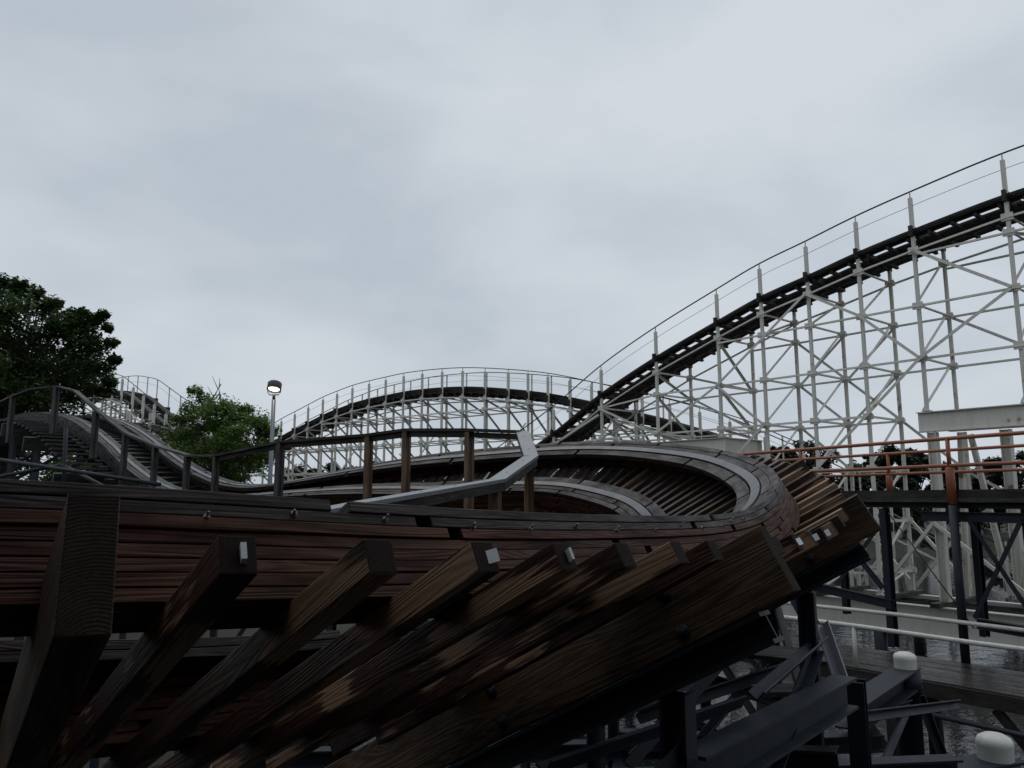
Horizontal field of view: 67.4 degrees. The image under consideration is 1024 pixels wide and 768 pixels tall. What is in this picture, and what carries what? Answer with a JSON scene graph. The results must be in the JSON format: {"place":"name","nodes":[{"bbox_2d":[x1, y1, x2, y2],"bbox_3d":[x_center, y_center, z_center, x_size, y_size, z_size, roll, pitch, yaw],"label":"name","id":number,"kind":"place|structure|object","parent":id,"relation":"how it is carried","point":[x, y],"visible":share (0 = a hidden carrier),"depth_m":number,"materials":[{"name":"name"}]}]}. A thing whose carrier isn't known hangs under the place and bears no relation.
{"place":"outdoors","nodes":[
{"label":"outdoors","id":0,"kind":"place"},
{"bbox_2d":[126,411,240,472],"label":"return track","id":1,"kind":"structure","parent":0,"point":[128,415],"depth_m":38.08,"materials":[{"name":"grey wood"}]},
{"bbox_2d":[0,508,1023,767],"bbox_3d":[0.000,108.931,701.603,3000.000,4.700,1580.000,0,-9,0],"label":"ground","id":2,"kind":"structure","parent":0,"point":[870,550],"depth_m":66.39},
{"bbox_2d":[14,451,52,479],"bbox_3d":[-21.623,4.237,29.647,7.488,9.524,7.146,0,-9,0],"label":"tree","id":3,"kind":"object","parent":2,"relation":"on","point":[27,454],"visible":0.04,"depth_m":31.02,"materials":[{"name":"green plant"}]},
{"bbox_2d":[25,452,93,481],"bbox_3d":[-13.316,4.892,23.508,3.164,6.404,3.141,4,-10,-27],"label":"tree","id":4,"kind":"object","parent":2,"relation":"on","point":[48,473],"visible":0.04,"depth_m":23.11,"materials":[{"name":"green plant"}]},
{"bbox_2d":[0,272,123,478],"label":"tree","id":5,"kind":"object","parent":2,"relation":"on","point":[22,367],"visible":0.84,"depth_m":26.12,"materials":[{"name":"green plant"}]},
{"bbox_2d":[70,373,242,481],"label":"coaster hill","id":6,"kind":"structure","parent":2,"relation":"on","point":[137,402],"depth_m":59.05,"materials":[{"name":"white wood"}]},
{"bbox_2d":[114,415,205,466],"bbox_3d":[-15.815,5.433,32.667,4.758,8.071,5.066,0,-9,0],"label":"tree","id":7,"kind":"object","parent":2,"relation":"on","point":[159,434],"visible":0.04,"depth_m":32.90,"materials":[{"name":"green plant"}]},
{"bbox_2d":[163,379,282,483],"bbox_3d":[-10.537,4.181,27.758,4.401,9.071,4.078,0,-9,0],"label":"tree","id":8,"kind":"object","parent":2,"relation":"on","point":[244,420],"visible":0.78,"depth_m":27.50,"materials":[{"name":"green plant"}]},
{"bbox_2d":[267,380,281,482],"bbox_3d":[-7.193,3.828,22.687,0.419,7.960,0.468,0,-9,0],"label":"street lamp","id":9,"kind":"object","parent":2,"relation":"on","point":[274,386],"visible":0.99,"depth_m":23.06,"materials":[{"name":"metal"}]},
{"bbox_2d":[284,463,309,480],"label":"tree","id":10,"kind":"object","parent":2,"relation":"on","point":[300,468],"visible":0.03,"depth_m":87.05,"materials":[{"name":"green plant"}]},
{"bbox_2d":[307,467,324,472],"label":"tree","id":11,"kind":"object","parent":2,"relation":"on","point":[311,471],"visible":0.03,"depth_m":89.03,"materials":[{"name":"green plant"}]},
{"bbox_2d":[324,463,339,471],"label":"tree","id":12,"kind":"object","parent":2,"relation":"on","point":[328,465],"visible":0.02,"depth_m":91.06,"materials":[{"name":"green plant"}]},
{"bbox_2d":[241,367,1014,601],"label":"coaster hill","id":13,"kind":"structure","parent":2,"relation":"on","point":[335,417],"depth_m":49.55,"materials":[{"name":"white wood"}]},
{"bbox_2d":[770,445,791,458],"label":"tree","id":14,"kind":"object","parent":2,"relation":"on","point":[786,456],"visible":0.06,"depth_m":75.00,"materials":[{"name":"green plant"}]},
{"bbox_2d":[787,440,822,468],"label":"tree","id":15,"kind":"object","parent":2,"relation":"on","point":[811,443],"visible":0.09,"depth_m":76.78,"materials":[{"name":"green plant"}]},
{"bbox_2d":[808,449,850,489],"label":"tree","id":16,"kind":"object","parent":2,"relation":"on","point":[824,466],"visible":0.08,"depth_m":72.78,"materials":[{"name":"green plant"}]},
{"bbox_2d":[841,459,870,490],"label":"tree","id":17,"kind":"object","parent":2,"relation":"on","point":[856,482],"visible":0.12,"depth_m":72.59,"materials":[{"name":"green plant"}]},
{"bbox_2d":[862,457,883,532],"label":"tree","id":18,"kind":"object","parent":2,"relation":"on","point":[867,460],"visible":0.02,"depth_m":79.49,"materials":[{"name":"green plant"}]},
{"bbox_2d":[867,445,918,538],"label":"tree","id":19,"kind":"object","parent":2,"relation":"on","point":[912,482],"visible":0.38,"depth_m":75.22,"materials":[{"name":"green plant"}]},
{"bbox_2d":[897,447,944,527],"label":"tree","id":20,"kind":"object","parent":2,"relation":"on","point":[921,458],"visible":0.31,"depth_m":78.73,"materials":[{"name":"green plant"}]},
{"bbox_2d":[941,461,958,524],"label":"tree","id":21,"kind":"object","parent":2,"relation":"on","point":[956,480],"visible":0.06,"depth_m":80.57,"materials":[{"name":"green plant"}]},
{"bbox_2d":[879,489,1023,535],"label":"undergrowth","id":22,"kind":"object","parent":2,"relation":"on","point":[984,525],"visible":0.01,"depth_m":79.55,"materials":[{"name":"green plant"}]},
{"bbox_2d":[971,455,1004,536],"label":"tree","id":23,"kind":"object","parent":2,"relation":"on","point":[993,477],"visible":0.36,"depth_m":76.73,"materials":[{"name":"green plant"}]},
{"bbox_2d":[999,450,1023,538],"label":"tree","id":24,"kind":"object","parent":2,"relation":"on","point":[1019,456],"visible":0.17,"depth_m":75.05,"materials":[{"name":"green plant"}]},
{"bbox_2d":[0,0,1023,490],"label":"sky","id":25,"kind":"structure","parent":0,"point":[317,198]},
{"bbox_2d":[152,555,1023,767],"bbox_3d":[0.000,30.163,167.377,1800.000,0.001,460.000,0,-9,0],"label":"water","id":26,"kind":"structure","parent":0,"point":[959,739],"depth_m":23.49,"materials":[{"name":"black liquid"}]},
{"bbox_2d":[0,412,237,767],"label":"track hump","id":27,"kind":"object","parent":26,"relation":"on","point":[36,438],"visible":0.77,"depth_m":16.75,"materials":[{"name":"grey wood"}]},
{"bbox_2d":[0,385,537,511],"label":"handrail","id":28,"kind":"object","parent":27,"relation":"attached to","point":[469,489],"visible":0.82,"depth_m":10.56,"materials":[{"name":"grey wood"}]},
{"bbox_2d":[250,598,963,767],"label":"steel frame","id":29,"kind":"object","parent":26,"relation":"in","point":[760,738],"visible":0.73,"depth_m":5.03,"materials":[{"name":"metal"}]},
{"bbox_2d":[0,441,880,767],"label":"banked curve","id":30,"kind":"object","parent":29,"relation":"on","point":[664,573],"visible":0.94,"depth_m":2.74,"materials":[{"name":"wood"}]},
{"bbox_2d":[751,683,794,696],"bbox_3d":[2.179,2.394,6.011,0.550,0.046,0.222,1,-9,-6],"label":"loose board","id":31,"kind":"object","parent":29,"relation":"on","point":[781,690],"visible":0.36,"depth_m":5.93,"materials":[{"name":"grey wood"}]},
{"bbox_2d":[747,645,827,665],"bbox_3d":[2.140,2.219,6.341,0.900,0.072,0.302,-5,-10,28],"label":"loose board","id":32,"kind":"object","parent":29,"relation":"on","point":[778,653],"visible":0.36,"depth_m":6.26,"materials":[{"name":"grey wood"}]},
{"bbox_2d":[723,635,1023,755],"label":"boardwalk","id":33,"kind":"structure","parent":26,"relation":"in","point":[999,692],"depth_m":14.06,"materials":[{"name":"brown wood"}]},
{"bbox_2d":[784,615,1023,667],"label":"pipe handrail","id":34,"kind":"object","parent":33,"relation":"on","point":[853,626],"visible":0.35,"depth_m":13.99,"materials":[{"name":"white metal"}]},
{"bbox_2d":[786,602,1023,632],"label":"pipe handrail","id":35,"kind":"object","parent":33,"relation":"on","point":[963,622],"visible":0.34,"depth_m":15.78,"materials":[{"name":"white metal"}]},
{"bbox_2d":[809,489,1023,663],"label":"footbridge","id":36,"kind":"object","parent":33,"relation":"on","point":[973,501],"visible":0.5,"depth_m":16.34,"materials":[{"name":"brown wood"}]},
{"bbox_2d":[738,431,1023,503],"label":"guard rail","id":37,"kind":"object","parent":36,"relation":"on","point":[949,466],"visible":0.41,"depth_m":16.11,"materials":[{"name":"orange paint"}]},
{"bbox_2d":[772,444,1023,489],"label":"guard rail","id":38,"kind":"object","parent":36,"relation":"on","point":[889,480],"visible":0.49,"depth_m":20.88,"materials":[{"name":"orange paint"}]},
{"bbox_2d":[932,713,1023,737],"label":"support beam","id":39,"kind":"structure","parent":33,"relation":"attached to","point":[980,725],"depth_m":12.68,"materials":[{"name":"grey metal"}]},
{"bbox_2d":[781,585,1023,650],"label":"base girder","id":40,"kind":"object","parent":26,"relation":"in","point":[918,602],"visible":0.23,"depth_m":25.08,"materials":[{"name":"white paint"}]},
{"bbox_2d":[655,437,763,459],"bbox_3d":[7.512,5.511,34.379,2.880,5.700,6.953,7,-11,-38],"label":"portal frame","id":41,"kind":"object","parent":40,"relation":"on","point":[734,445],"visible":0.32,"depth_m":32.14,"materials":[{"name":"white paint"}]},
{"bbox_2d":[916,403,1023,601],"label":"portal frame","id":42,"kind":"object","parent":40,"relation":"on","point":[935,423],"visible":0.63,"depth_m":24.94,"materials":[{"name":"white paint"}]},
{"bbox_2d":[893,651,947,755],"bbox_3d":[5.266,5.280,9.724,0.670,3.642,0.350,0,-9,0],"label":"capped pile","id":43,"kind":"object","parent":26,"relation":"in","point":[911,741],"visible":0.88,"depth_m":9.78,"materials":[{"name":"black wood"}]},
{"bbox_2d":[835,666,922,729],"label":"header beam","id":44,"kind":"structure","parent":43,"relation":"on","point":[885,689],"depth_m":9.19,"materials":[{"name":"grey metal"}]},
{"bbox_2d":[975,731,1020,767],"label":"capped pile","id":45,"kind":"object","parent":26,"relation":"in","point":[994,747],"visible":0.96,"depth_m":6.33,"materials":[{"name":"white metal"}]},
{"bbox_2d":[956,754,1023,767],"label":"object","id":46,"kind":"structure","parent":45,"relation":"on","point":[972,761],"depth_m":6.29,"materials":[{"name":"grey metal"}]},
{"bbox_2d":[498,145,1023,595],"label":"coaster hill","id":47,"kind":"structure","parent":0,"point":[925,240],"depth_m":28.87,"materials":[{"name":"white wood"}]}
]}

